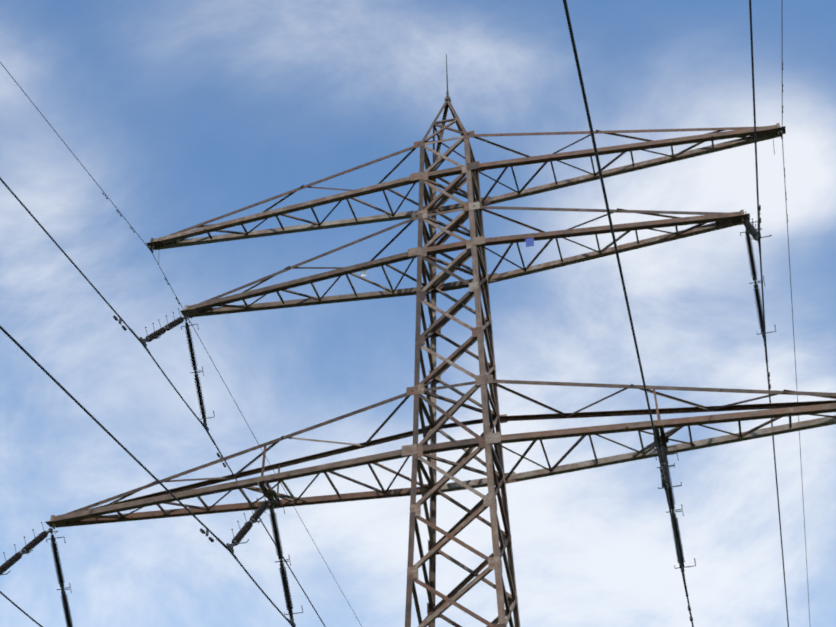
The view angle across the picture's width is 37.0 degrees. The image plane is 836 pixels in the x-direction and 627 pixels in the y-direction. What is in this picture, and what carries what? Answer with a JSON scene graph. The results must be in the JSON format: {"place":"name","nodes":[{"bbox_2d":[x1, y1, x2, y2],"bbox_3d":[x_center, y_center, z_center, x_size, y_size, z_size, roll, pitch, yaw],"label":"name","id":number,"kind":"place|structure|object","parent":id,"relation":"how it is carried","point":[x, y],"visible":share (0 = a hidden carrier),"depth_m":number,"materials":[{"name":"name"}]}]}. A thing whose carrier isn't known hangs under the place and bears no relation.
{"place":"outdoors","nodes":[
{"label":"outdoors","id":0,"kind":"place"},
{"bbox_2d":[0,0,835,626],"label":"sky","id":1,"kind":"structure","parent":0,"point":[185,114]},
{"label":"ground","id":2,"kind":"structure","parent":0,"visible":0},
{"bbox_2d":[0,0,835,626],"bbox_3d":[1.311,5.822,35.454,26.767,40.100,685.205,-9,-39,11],"label":"pylon","id":3,"kind":"object","parent":2,"relation":"on","point":[474,248],"visible":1,"depth_m":38.69,"materials":[{"name":"metal"}]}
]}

